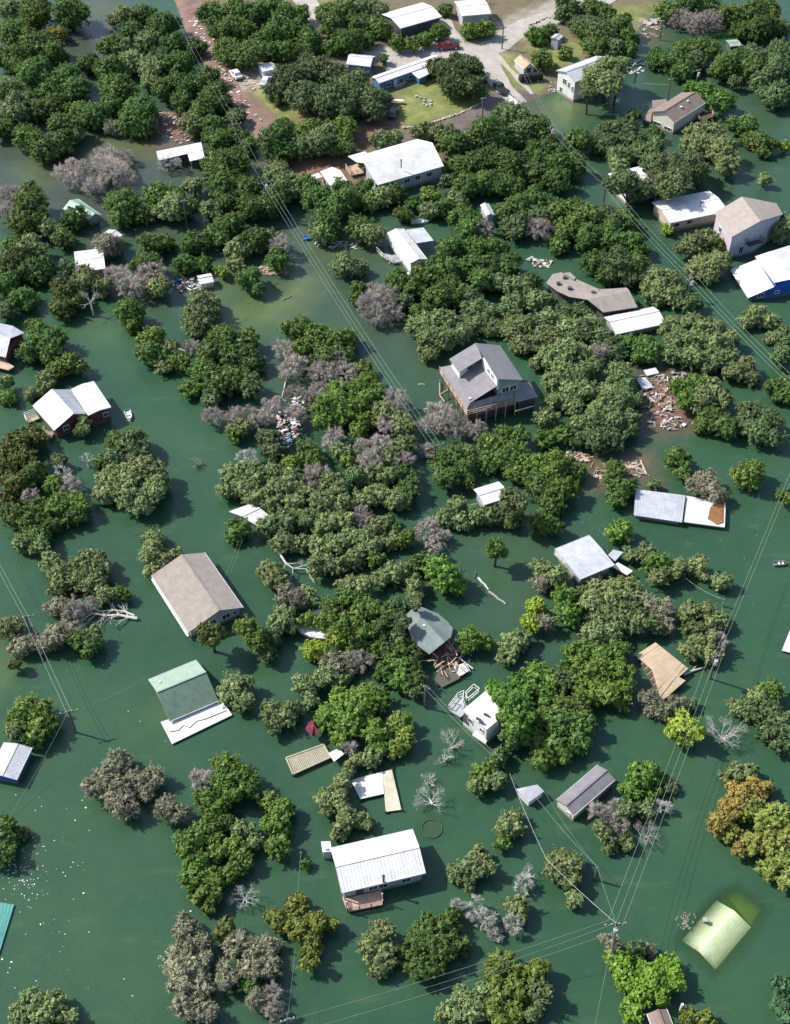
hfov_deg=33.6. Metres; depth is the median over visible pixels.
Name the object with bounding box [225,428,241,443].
leafy tree
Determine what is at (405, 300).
live oak
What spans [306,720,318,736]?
garden umbrella
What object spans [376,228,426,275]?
mobile home
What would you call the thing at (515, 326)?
live oak
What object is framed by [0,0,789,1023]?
water
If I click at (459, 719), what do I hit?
power wire
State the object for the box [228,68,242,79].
parked car
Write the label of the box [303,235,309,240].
raft
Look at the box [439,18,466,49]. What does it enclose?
drive
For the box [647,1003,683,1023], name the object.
flooded roof
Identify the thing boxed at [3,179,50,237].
evergreen tree
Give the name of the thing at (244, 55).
evergreen tree
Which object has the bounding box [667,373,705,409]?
leafy tree
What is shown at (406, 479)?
evergreen tree
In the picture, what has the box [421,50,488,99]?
spreading oak
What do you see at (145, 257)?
evergreen tree
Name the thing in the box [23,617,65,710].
power wire
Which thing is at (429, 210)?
live oak
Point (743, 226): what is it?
flooded house
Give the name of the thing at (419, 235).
carport
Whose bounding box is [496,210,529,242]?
live oak
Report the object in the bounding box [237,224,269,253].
evergreen tree
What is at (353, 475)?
live oak
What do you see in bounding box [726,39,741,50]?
flooded shed
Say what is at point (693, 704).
live oak
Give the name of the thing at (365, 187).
evergreen tree
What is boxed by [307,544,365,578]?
live oak
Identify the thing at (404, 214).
leafy tree
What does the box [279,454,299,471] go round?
leafy tree
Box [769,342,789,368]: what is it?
live oak
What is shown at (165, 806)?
dying tree
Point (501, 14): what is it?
ground
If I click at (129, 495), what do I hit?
live oak
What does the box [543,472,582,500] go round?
leafy tree
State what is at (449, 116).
stone edging
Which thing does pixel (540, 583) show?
dying tree
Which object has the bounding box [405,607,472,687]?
collapsed house
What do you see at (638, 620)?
live oak
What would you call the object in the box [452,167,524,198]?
evergreen tree
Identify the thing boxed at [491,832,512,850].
leafy tree
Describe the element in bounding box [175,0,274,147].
mud track
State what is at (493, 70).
lane
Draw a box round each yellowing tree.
[47,25,69,40]
[262,891,339,973]
[384,709,416,760]
[481,947,530,1023]
[521,956,552,981]
[678,1005,717,1023]
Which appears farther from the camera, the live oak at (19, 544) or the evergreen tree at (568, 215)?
the evergreen tree at (568, 215)
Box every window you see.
[63,424,69,430]
[221,612,230,620]
[368,885,377,891]
[378,883,387,888]
[401,877,410,883]
[404,177,409,183]
[415,174,420,180]
[426,171,431,177]
[502,386,508,392]
[509,384,516,390]
[738,246,743,253]
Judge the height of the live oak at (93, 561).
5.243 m
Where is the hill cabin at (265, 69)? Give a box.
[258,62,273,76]
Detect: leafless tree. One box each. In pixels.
[0,184,19,201]
[0,200,14,219]
[20,487,39,501]
[50,157,98,188]
[54,464,72,484]
[57,475,82,494]
[59,593,101,621]
[81,142,139,195]
[104,258,168,297]
[123,451,138,461]
[157,152,182,172]
[181,338,202,355]
[189,767,213,790]
[200,404,258,426]
[233,447,257,463]
[246,395,286,430]
[261,979,282,1002]
[262,999,287,1023]
[266,233,294,251]
[272,337,293,359]
[276,352,307,380]
[282,404,308,423]
[283,379,333,407]
[302,463,331,485]
[306,350,358,383]
[321,426,346,452]
[339,738,358,754]
[348,505,374,529]
[349,648,377,673]
[353,432,391,469]
[355,283,405,325]
[365,282,384,298]
[375,415,395,435]
[383,385,408,410]
[393,450,416,468]
[412,516,451,555]
[418,400,453,431]
[419,441,433,457]
[433,410,489,441]
[449,897,465,910]
[463,893,504,942]
[473,216,494,240]
[500,912,524,936]
[514,873,535,894]
[525,217,555,240]
[586,797,630,834]
[588,343,611,359]
[654,799,673,813]
[665,7,724,36]
[705,628,728,652]
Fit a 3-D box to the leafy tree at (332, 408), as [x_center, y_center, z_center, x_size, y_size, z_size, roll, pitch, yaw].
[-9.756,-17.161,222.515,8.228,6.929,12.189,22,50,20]
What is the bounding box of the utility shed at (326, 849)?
[321,841,330,859]
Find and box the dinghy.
[773,561,787,566]
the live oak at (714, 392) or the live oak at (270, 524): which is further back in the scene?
the live oak at (714, 392)
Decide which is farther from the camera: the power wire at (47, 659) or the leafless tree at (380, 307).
the leafless tree at (380, 307)
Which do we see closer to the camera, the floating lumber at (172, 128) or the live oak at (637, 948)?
the live oak at (637, 948)
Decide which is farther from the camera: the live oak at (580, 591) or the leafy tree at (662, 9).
the leafy tree at (662, 9)
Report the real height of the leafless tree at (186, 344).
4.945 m
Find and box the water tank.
[518,71,542,82]
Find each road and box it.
[293,0,323,29]
[364,0,615,58]
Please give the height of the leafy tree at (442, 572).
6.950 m
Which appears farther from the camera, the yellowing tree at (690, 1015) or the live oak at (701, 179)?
the live oak at (701, 179)
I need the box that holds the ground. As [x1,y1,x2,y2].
[157,0,685,475]
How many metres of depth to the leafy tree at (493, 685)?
178.58 m
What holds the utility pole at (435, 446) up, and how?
in the water
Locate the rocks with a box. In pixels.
[189,12,261,133]
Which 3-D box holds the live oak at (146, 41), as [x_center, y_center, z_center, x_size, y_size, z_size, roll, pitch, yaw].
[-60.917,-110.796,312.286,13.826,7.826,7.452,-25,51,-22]
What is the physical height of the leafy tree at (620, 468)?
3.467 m
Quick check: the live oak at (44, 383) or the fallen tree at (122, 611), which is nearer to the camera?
the fallen tree at (122, 611)
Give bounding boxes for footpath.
[495,54,533,93]
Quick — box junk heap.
[276,396,303,446]
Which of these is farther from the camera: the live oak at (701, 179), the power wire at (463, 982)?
the live oak at (701, 179)
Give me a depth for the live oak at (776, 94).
293.69 m
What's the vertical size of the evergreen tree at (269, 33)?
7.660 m
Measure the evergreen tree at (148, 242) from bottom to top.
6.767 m
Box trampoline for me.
[421,819,441,837]
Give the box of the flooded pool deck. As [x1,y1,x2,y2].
[296,609,353,640]
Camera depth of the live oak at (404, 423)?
219.69 m
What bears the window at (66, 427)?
in the flooded house at (59, 411)
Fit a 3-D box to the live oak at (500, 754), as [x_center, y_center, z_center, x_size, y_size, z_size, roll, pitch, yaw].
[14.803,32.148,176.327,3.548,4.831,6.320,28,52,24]
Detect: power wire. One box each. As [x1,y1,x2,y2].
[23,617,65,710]
[28,617,70,709]
[267,191,429,444]
[268,186,434,444]
[269,180,435,437]
[276,918,613,1023]
[330,930,618,1022]
[426,923,614,987]
[427,685,492,750]
[609,654,709,917]
[616,657,715,921]
[622,658,721,925]
[715,474,789,652]
[718,486,788,656]
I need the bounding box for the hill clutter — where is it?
[241,68,261,90]
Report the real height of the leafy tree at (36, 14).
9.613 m
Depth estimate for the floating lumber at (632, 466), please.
214.88 m
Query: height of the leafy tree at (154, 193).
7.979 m
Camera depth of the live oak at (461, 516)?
204.86 m
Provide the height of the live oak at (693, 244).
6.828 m
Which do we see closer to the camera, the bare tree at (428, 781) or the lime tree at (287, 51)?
the bare tree at (428, 781)
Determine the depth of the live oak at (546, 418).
220.70 m
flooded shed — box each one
[480,203,493,225]
[516,785,543,805]
[608,549,622,563]
[612,563,632,577]
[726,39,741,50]
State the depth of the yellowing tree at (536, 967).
153.32 m
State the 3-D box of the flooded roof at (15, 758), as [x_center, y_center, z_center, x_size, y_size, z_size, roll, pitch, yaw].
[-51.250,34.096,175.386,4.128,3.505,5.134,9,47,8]
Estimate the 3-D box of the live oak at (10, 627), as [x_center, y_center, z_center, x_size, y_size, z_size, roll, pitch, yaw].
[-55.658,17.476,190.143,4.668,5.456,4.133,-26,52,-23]
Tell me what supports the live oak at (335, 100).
on the ground
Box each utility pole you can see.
[17,614,34,633]
[60,709,77,732]
[181,200,187,227]
[229,123,241,145]
[258,180,272,217]
[280,1017,294,1023]
[421,684,429,707]
[426,442,443,462]
[481,97,485,115]
[500,27,506,48]
[547,125,556,141]
[593,866,597,880]
[604,922,626,972]
[667,78,673,99]
[686,277,695,290]
[708,654,723,679]
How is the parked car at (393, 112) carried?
on the ground
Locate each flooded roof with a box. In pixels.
[0,742,32,783]
[0,902,13,948]
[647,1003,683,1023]
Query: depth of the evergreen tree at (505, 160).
272.90 m
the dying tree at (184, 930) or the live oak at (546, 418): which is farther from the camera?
the live oak at (546, 418)
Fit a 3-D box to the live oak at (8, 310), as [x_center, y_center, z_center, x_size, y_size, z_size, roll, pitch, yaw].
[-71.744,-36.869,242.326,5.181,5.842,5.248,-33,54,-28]
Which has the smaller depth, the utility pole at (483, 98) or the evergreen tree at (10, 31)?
the utility pole at (483, 98)
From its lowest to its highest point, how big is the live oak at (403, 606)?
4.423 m
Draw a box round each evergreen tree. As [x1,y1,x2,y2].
[0,14,31,46]
[0,25,71,74]
[0,113,15,138]
[0,234,21,252]
[0,267,40,312]
[0,501,62,534]
[0,814,18,866]
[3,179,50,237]
[13,55,91,101]
[13,321,69,364]
[16,254,60,285]
[20,455,51,483]
[22,318,42,331]
[22,496,47,512]
[23,522,53,544]
[25,111,83,162]
[26,91,67,122]
[49,227,77,249]
[51,0,91,29]
[57,503,89,528]
[58,204,89,233]
[64,630,104,659]
[72,95,122,129]
[75,51,99,74]
[92,54,123,78]
[95,33,121,56]
[102,186,154,228]
[103,430,124,449]
[115,92,160,140]
[117,9,183,42]
[127,250,164,275]
[130,1,158,23]
[133,340,171,365]
[135,232,163,254]
[146,30,209,75]
[150,74,175,99]
[167,71,234,116]
[170,252,212,276]
[178,211,247,254]
[181,197,200,217]
[188,93,218,117]
[194,0,281,27]
[194,336,267,373]
[195,64,220,82]
[195,364,258,397]
[198,113,259,156]
[199,144,253,177]
[200,162,266,214]
[202,323,260,350]
[205,16,258,43]
[211,36,262,69]
[212,811,234,831]
[223,515,253,545]
[233,265,267,295]
[234,182,291,221]
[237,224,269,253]
[242,20,286,62]
[253,120,297,164]
[264,245,292,273]
[266,0,306,40]
[272,115,295,126]
[290,326,360,367]
[294,23,375,56]
[294,172,363,219]
[308,207,341,241]
[312,0,358,22]
[318,5,377,38]
[318,594,341,614]
[322,118,356,157]
[331,176,350,190]
[333,345,354,364]
[342,212,375,241]
[353,177,373,194]
[371,600,399,624]
[371,659,394,683]
[372,635,428,688]
[378,181,406,204]
[379,512,400,533]
[391,461,421,498]
[396,249,465,298]
[399,911,473,963]
[402,952,446,981]
[404,195,423,210]
[405,550,433,574]
[409,280,464,316]
[426,442,478,489]
[432,906,463,941]
[434,127,485,174]
[436,1,453,18]
[436,198,453,217]
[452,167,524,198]
[452,251,523,282]
[453,213,486,240]
[461,474,478,490]
[464,114,515,149]
[466,265,497,292]
[473,142,551,183]
[477,441,531,474]
[492,181,554,222]
[492,423,531,445]
[500,511,527,530]
[521,470,566,517]
[522,271,544,288]
[523,113,558,143]
[523,138,588,193]
[530,47,558,71]
[537,707,598,759]
[544,195,603,240]
[547,516,565,534]
[562,127,593,151]
[569,19,607,56]
[573,217,650,256]
[577,248,616,287]
[580,0,616,20]
[600,469,638,508]
[608,12,640,44]
[617,39,638,57]
[617,205,639,231]
[618,332,666,363]
[622,246,651,271]
[625,108,642,120]
[643,45,695,81]
[646,122,666,138]
[672,36,723,60]
[676,0,722,16]
[694,402,738,440]
[707,46,767,81]
[716,0,781,28]
[725,111,760,135]
[728,13,785,41]
[736,130,781,158]
[762,377,789,403]
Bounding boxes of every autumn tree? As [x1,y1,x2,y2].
[703,807,733,836]
[714,822,789,859]
[716,773,775,820]
[730,840,747,858]
[737,793,789,833]
[754,842,789,890]
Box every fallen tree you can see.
[67,602,137,626]
[89,600,134,620]
[277,551,315,583]
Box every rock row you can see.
[210,50,231,86]
[528,4,581,24]
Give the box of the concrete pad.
[385,52,420,69]
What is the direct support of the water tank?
on the ground
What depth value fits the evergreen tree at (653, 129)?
284.89 m
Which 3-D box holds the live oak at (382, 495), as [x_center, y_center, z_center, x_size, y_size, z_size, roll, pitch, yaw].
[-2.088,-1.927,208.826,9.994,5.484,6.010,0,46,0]
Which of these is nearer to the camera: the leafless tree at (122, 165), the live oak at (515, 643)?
the live oak at (515, 643)
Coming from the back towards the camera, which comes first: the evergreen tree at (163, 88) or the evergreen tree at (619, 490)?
the evergreen tree at (163, 88)
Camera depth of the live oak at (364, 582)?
194.61 m
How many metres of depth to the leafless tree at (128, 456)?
213.70 m
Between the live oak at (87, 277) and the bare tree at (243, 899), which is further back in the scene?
the live oak at (87, 277)
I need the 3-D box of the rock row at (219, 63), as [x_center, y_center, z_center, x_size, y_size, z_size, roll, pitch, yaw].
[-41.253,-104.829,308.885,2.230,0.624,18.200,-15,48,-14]
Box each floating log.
[477,577,488,589]
[488,591,505,604]
[683,665,706,675]
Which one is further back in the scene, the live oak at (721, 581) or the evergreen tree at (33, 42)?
the evergreen tree at (33, 42)
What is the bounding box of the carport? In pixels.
[406,228,432,243]
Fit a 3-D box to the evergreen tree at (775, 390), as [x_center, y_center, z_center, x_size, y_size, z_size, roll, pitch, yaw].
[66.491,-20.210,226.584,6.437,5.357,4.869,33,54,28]
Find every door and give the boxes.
[356,889,363,894]
[463,713,468,724]
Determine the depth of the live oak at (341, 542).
200.05 m
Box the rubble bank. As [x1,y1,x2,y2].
[643,17,661,26]
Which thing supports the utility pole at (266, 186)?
in the water
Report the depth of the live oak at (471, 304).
240.35 m
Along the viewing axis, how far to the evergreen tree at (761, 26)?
316.49 m
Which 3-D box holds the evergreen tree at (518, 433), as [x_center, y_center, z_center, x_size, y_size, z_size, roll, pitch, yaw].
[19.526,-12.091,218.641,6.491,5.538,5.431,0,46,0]
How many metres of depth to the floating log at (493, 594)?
196.00 m
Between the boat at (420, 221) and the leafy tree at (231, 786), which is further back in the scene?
the boat at (420, 221)
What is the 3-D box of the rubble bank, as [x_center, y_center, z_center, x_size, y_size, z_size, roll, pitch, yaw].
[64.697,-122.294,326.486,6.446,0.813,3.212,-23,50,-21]
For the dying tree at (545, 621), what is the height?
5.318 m
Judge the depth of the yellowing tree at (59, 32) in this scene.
316.72 m
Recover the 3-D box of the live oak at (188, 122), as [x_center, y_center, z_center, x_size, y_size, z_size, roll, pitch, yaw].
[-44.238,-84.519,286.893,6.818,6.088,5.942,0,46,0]
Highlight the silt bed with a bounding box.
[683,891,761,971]
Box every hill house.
[346,54,374,73]
[372,55,437,89]
[381,2,441,36]
[454,0,490,24]
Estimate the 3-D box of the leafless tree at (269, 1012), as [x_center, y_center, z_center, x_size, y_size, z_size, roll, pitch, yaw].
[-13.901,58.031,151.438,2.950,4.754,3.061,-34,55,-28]
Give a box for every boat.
[124,410,131,420]
[411,219,428,223]
[501,94,517,103]
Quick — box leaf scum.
[675,912,695,929]
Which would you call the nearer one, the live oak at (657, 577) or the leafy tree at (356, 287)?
the live oak at (657, 577)
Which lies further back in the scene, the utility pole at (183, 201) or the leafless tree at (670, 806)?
the utility pole at (183, 201)
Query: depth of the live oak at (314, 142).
277.41 m
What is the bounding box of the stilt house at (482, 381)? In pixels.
[439,343,537,423]
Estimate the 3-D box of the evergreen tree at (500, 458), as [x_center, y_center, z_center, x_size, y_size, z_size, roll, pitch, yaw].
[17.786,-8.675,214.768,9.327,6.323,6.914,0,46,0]
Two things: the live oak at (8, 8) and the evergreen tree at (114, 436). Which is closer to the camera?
the evergreen tree at (114, 436)
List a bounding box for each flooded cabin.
[63,199,101,224]
[74,249,104,275]
[97,229,122,251]
[229,504,267,528]
[311,167,346,190]
[474,481,503,508]
[556,765,614,820]
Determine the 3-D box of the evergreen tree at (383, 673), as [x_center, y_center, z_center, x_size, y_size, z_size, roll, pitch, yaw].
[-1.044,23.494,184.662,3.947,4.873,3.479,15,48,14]
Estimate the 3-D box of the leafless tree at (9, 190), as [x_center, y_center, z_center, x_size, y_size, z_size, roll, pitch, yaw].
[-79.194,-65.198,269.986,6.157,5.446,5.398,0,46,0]
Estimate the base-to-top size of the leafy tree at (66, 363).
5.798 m
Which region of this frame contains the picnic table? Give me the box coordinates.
[390,99,403,103]
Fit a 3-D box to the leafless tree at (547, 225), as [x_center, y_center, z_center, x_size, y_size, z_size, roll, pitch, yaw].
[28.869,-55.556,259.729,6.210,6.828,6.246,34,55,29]
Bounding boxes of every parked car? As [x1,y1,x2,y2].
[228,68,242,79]
[260,75,271,85]
[387,107,398,118]
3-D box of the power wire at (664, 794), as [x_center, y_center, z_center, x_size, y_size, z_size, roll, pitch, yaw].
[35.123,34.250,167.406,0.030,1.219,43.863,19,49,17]
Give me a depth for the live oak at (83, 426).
219.03 m
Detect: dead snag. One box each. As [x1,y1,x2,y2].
[79,452,96,467]
[81,292,99,315]
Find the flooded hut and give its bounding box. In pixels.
[197,273,213,288]
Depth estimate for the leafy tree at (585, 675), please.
182.69 m
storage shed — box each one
[514,55,534,73]
[551,34,562,49]
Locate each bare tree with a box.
[226,883,260,908]
[411,786,445,814]
[420,772,434,786]
[435,749,453,763]
[441,729,464,751]
[518,864,535,881]
[633,820,659,844]
[704,715,744,749]
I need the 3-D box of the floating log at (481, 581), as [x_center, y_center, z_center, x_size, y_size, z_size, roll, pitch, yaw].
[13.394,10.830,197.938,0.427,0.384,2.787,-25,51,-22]
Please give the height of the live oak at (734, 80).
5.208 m
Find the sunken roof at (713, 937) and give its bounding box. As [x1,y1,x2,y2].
[684,891,760,969]
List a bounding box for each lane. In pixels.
[397,90,540,144]
[473,51,526,102]
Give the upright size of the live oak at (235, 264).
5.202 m
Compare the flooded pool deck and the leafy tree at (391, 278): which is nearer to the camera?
the flooded pool deck
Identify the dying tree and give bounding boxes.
[5,617,84,657]
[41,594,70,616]
[78,747,133,801]
[91,232,126,258]
[99,762,165,819]
[102,118,119,136]
[151,792,189,827]
[158,943,215,1001]
[168,991,219,1023]
[170,909,214,954]
[214,928,284,990]
[244,985,268,1014]
[256,954,282,979]
[272,582,306,612]
[318,647,360,678]
[528,571,549,593]
[536,613,557,632]
[596,932,621,949]
[613,72,626,103]
[637,688,688,721]
[640,592,677,635]
[645,943,657,961]
[685,467,728,503]
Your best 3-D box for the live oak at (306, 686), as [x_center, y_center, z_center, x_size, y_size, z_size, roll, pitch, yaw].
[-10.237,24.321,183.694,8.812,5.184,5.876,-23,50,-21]
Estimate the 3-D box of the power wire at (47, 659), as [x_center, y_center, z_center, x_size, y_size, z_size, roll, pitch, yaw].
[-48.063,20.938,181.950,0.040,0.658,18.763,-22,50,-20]
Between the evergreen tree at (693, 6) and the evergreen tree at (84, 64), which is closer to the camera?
the evergreen tree at (84, 64)
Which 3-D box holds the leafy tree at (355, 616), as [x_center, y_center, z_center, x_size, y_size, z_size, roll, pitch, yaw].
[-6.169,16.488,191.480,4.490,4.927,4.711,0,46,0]
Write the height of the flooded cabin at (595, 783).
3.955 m
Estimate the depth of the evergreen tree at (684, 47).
307.67 m
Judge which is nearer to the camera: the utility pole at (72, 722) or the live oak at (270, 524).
the utility pole at (72, 722)
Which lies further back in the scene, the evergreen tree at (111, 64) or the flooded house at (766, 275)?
the evergreen tree at (111, 64)
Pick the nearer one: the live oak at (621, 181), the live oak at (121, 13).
the live oak at (621, 181)
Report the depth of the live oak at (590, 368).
228.18 m
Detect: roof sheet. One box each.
[636,377,652,389]
[643,368,658,375]
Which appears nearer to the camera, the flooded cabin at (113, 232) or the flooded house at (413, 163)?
the flooded cabin at (113, 232)
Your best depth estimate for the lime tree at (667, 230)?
260.93 m
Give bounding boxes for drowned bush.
[189,456,201,466]
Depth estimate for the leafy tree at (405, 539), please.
201.32 m
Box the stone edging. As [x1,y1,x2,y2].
[401,100,482,128]
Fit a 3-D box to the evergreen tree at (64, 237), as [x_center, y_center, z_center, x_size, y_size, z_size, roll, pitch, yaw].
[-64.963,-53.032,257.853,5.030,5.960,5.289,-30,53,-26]
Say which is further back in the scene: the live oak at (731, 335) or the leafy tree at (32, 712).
the live oak at (731, 335)
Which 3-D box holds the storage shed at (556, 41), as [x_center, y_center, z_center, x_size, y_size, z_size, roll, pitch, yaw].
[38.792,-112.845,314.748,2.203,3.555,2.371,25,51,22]
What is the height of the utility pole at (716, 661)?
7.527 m
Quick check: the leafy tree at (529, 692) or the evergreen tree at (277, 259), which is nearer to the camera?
the leafy tree at (529, 692)
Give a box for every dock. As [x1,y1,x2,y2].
[285,744,342,776]
[350,769,401,813]
[782,631,789,652]
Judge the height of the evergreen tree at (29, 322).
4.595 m
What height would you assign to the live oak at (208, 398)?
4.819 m
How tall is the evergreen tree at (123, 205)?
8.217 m
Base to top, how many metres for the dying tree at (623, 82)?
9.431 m
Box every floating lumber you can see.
[159,111,189,143]
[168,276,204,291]
[259,265,288,275]
[315,241,356,249]
[526,256,552,267]
[564,449,592,461]
[591,459,646,479]
[629,58,645,73]
[637,18,664,37]
[640,371,692,429]
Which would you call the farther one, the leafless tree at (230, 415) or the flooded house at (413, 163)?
the flooded house at (413, 163)
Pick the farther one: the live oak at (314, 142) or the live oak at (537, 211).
the live oak at (314, 142)
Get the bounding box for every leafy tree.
[0,243,33,284]
[0,388,19,405]
[0,420,48,475]
[0,467,30,506]
[1,691,61,751]
[6,657,22,669]
[11,121,43,150]
[17,0,53,29]
[42,474,62,496]
[43,490,91,514]
[45,351,90,376]
[46,274,89,322]
[61,100,83,117]
[92,450,105,468]
[97,72,139,105]
[107,583,131,600]
[113,296,146,333]
[134,325,167,344]
[139,180,188,208]
[154,232,178,251]
[169,351,191,370]
[171,815,228,858]
[177,355,220,398]
[177,846,217,892]
[186,872,224,916]
[191,787,231,818]
[193,621,227,652]
[203,833,247,863]
[209,750,241,771]
[209,761,261,806]
[211,915,237,945]
[214,845,253,885]
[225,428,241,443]
[231,613,269,652]
[237,976,261,993]
[256,789,296,860]
[278,314,330,347]
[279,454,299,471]
[291,3,310,21]
[292,117,321,137]
[296,447,326,473]
[296,608,339,630]
[299,857,312,871]
[308,379,359,431]
[313,684,374,749]
[331,115,358,136]
[331,615,380,663]
[334,588,382,620]
[337,604,366,635]
[339,452,354,468]
[346,370,387,412]
[347,280,368,304]
[348,410,376,439]
[351,680,393,755]
[353,359,372,375]
[363,549,387,570]
[367,15,394,39]
[382,651,417,693]
[383,267,406,294]
[387,31,435,52]
[392,205,415,222]
[394,527,416,550]
[419,185,445,202]
[420,553,467,596]
[429,21,451,39]
[435,234,510,258]
[446,202,484,226]
[453,624,496,655]
[458,18,496,39]
[469,757,497,785]
[476,432,501,454]
[484,678,506,695]
[485,536,509,566]
[491,687,536,746]
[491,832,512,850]
[500,714,528,751]
[501,447,587,484]
[506,672,556,710]
[519,659,559,688]
[523,21,559,46]
[525,722,574,771]
[526,511,557,536]
[531,690,593,730]
[534,423,574,450]
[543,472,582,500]
[550,582,581,628]
[554,654,636,701]
[557,47,573,60]
[559,639,633,666]
[587,675,636,714]
[603,518,634,543]
[605,457,627,478]
[616,759,670,802]
[639,550,673,573]
[653,0,680,23]
[661,445,692,479]
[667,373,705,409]
[681,78,738,114]
[691,416,714,434]
[708,237,724,252]
[729,457,766,491]
[757,676,788,703]
[768,973,789,1023]
[775,489,789,505]
[778,375,789,386]
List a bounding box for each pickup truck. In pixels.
[437,40,459,50]
[492,81,507,93]
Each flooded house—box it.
[0,323,24,370]
[23,381,110,439]
[148,660,231,743]
[149,553,243,636]
[156,142,204,167]
[330,829,425,911]
[345,139,443,188]
[448,684,510,744]
[546,272,637,318]
[554,535,614,585]
[556,56,611,101]
[604,307,663,336]
[608,166,654,204]
[634,489,725,527]
[636,642,687,700]
[641,91,713,133]
[652,191,724,230]
[713,197,782,258]
[730,245,789,299]
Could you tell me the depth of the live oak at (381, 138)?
280.88 m
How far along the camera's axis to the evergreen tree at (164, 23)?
315.38 m
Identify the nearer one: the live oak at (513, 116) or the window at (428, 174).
the window at (428, 174)
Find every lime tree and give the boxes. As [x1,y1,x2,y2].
[212,265,228,279]
[272,38,299,61]
[299,639,330,661]
[323,624,349,648]
[360,191,381,213]
[519,595,548,632]
[549,234,569,254]
[602,948,686,1023]
[661,223,675,235]
[663,706,708,748]
[777,139,789,152]
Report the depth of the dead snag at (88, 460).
214.56 m
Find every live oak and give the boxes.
[0,0,21,20]
[0,75,35,101]
[0,89,30,124]
[0,299,19,319]
[0,374,14,390]
[0,615,27,639]
[3,719,26,742]
[7,985,68,1023]
[11,532,67,572]
[13,232,48,257]
[14,826,29,841]
[22,366,56,402]
[34,214,61,237]
[45,560,107,596]
[50,452,68,468]
[55,1005,78,1023]
[58,256,77,277]
[65,123,85,143]
[66,548,112,581]
[70,263,112,299]
[72,412,92,436]
[82,622,102,640]
[90,469,167,517]
[91,583,113,603]
[93,454,172,491]
[98,426,153,466]
[104,4,137,26]
[113,26,162,56]
[118,48,165,90]
[136,538,186,577]
[138,526,165,545]
[143,274,169,297]
[150,190,189,221]
[154,359,172,373]
[163,339,179,354]
[177,112,204,137]
[180,176,202,196]
[180,287,221,338]
[198,199,224,221]
[199,389,222,407]
[214,459,283,499]
[215,670,257,713]
[222,235,250,257]
[224,107,247,125]
[225,418,251,438]
[226,254,246,273]
[228,476,291,513]
[229,819,265,850]
[234,371,264,398]
[255,428,285,463]
[255,504,320,537]
[255,558,288,593]
[257,626,282,663]
[258,698,304,736]
[259,226,279,248]
[260,789,278,808]
[262,50,349,105]
[262,156,305,199]
[266,602,296,628]
[268,527,309,555]
[276,616,297,634]
[279,467,316,511]
[282,80,387,122]
[289,121,337,161]
[290,665,351,709]
[296,436,320,452]
[298,584,318,607]
[306,222,333,243]
[307,469,357,512]
[307,526,384,557]
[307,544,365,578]
[310,508,358,537]
[312,772,354,817]
[327,249,369,277]
[328,67,393,104]
[329,441,355,460]
[329,802,356,841]
[333,572,375,595]
[338,746,382,777]
[341,464,363,488]
[349,810,373,830]
[352,0,390,18]
[352,483,412,512]
[354,918,402,980]
[355,221,386,245]
[360,463,396,484]
[361,513,399,551]
[368,128,404,149]
[369,186,393,207]
[369,400,418,437]
[369,559,428,601]
[371,611,412,644]
[377,52,389,64]
[377,433,419,466]
[385,597,409,613]
[392,290,414,310]
[403,681,423,698]
[404,307,464,334]
[408,120,479,153]
[409,597,421,611]
[414,322,474,361]
[417,200,439,220]
[433,494,487,531]
[433,979,490,1023]
[437,173,456,189]
[445,856,485,892]
[446,188,470,208]
[451,283,500,322]
[457,443,476,456]
[460,313,532,345]
[465,770,508,797]
[465,843,497,877]
[472,486,528,526]
[487,271,510,291]
[490,100,534,147]
[490,729,521,767]
[491,806,527,839]
[494,627,533,665]
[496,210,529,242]
[497,273,551,324]
[503,893,531,922]
[509,324,566,355]
[522,313,543,333]
[522,1003,542,1023]
[525,977,554,1010]
[527,204,547,227]
[527,336,593,371]
[527,557,569,586]
[530,406,561,430]
[535,296,592,318]
[535,306,609,347]
[538,377,599,415]
[540,356,574,392]
[540,669,576,703]
[541,844,584,890]
[553,0,586,29]
[565,354,605,382]
[565,888,584,908]
[568,426,625,453]
[569,414,591,436]
[570,318,595,343]
[573,584,591,601]
[576,580,643,612]
[577,83,596,114]
[577,619,627,646]
[578,13,624,56]
[579,54,632,101]
[582,388,642,432]
[583,599,666,636]
[585,377,619,410]
[587,574,643,598]
[588,115,652,155]
[588,203,622,225]
[592,818,634,855]
[600,167,656,206]
[601,243,651,287]
[602,334,630,361]
[602,359,634,382]
[604,134,666,168]
[608,154,628,172]
[613,378,645,406]
[615,797,656,824]
[622,421,640,439]
[622,540,655,563]
[624,939,646,962]
[638,150,705,198]
[638,263,690,309]
[646,478,660,490]
[646,566,670,587]
[651,164,694,199]
[657,311,727,336]
[660,325,740,368]
[660,342,726,372]
[661,778,678,794]
[662,553,710,582]
[673,227,719,258]
[675,597,731,633]
[676,629,724,665]
[678,119,727,159]
[678,291,703,313]
[678,619,708,638]
[682,248,732,285]
[684,47,713,70]
[684,697,697,712]
[687,373,735,414]
[691,162,712,184]
[706,134,743,175]
[707,570,734,591]
[717,761,760,782]
[720,355,762,388]
[721,326,741,347]
[726,685,775,717]
[727,74,742,90]
[734,398,785,434]
[736,303,782,331]
[736,697,766,724]
[741,416,789,446]
[742,36,789,65]
[747,53,789,89]
[754,699,789,754]
[755,78,789,108]
[757,171,774,187]
[761,329,781,344]
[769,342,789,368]
[770,211,789,244]
[773,324,789,345]
[775,19,789,36]
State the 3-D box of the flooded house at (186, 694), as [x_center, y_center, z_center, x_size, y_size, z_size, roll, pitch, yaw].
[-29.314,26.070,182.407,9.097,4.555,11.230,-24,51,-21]
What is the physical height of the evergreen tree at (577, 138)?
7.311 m
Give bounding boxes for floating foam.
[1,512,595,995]
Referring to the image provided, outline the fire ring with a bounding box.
[415,95,431,105]
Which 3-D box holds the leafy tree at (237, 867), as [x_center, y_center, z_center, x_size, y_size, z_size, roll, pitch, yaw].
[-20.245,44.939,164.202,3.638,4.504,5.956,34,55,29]

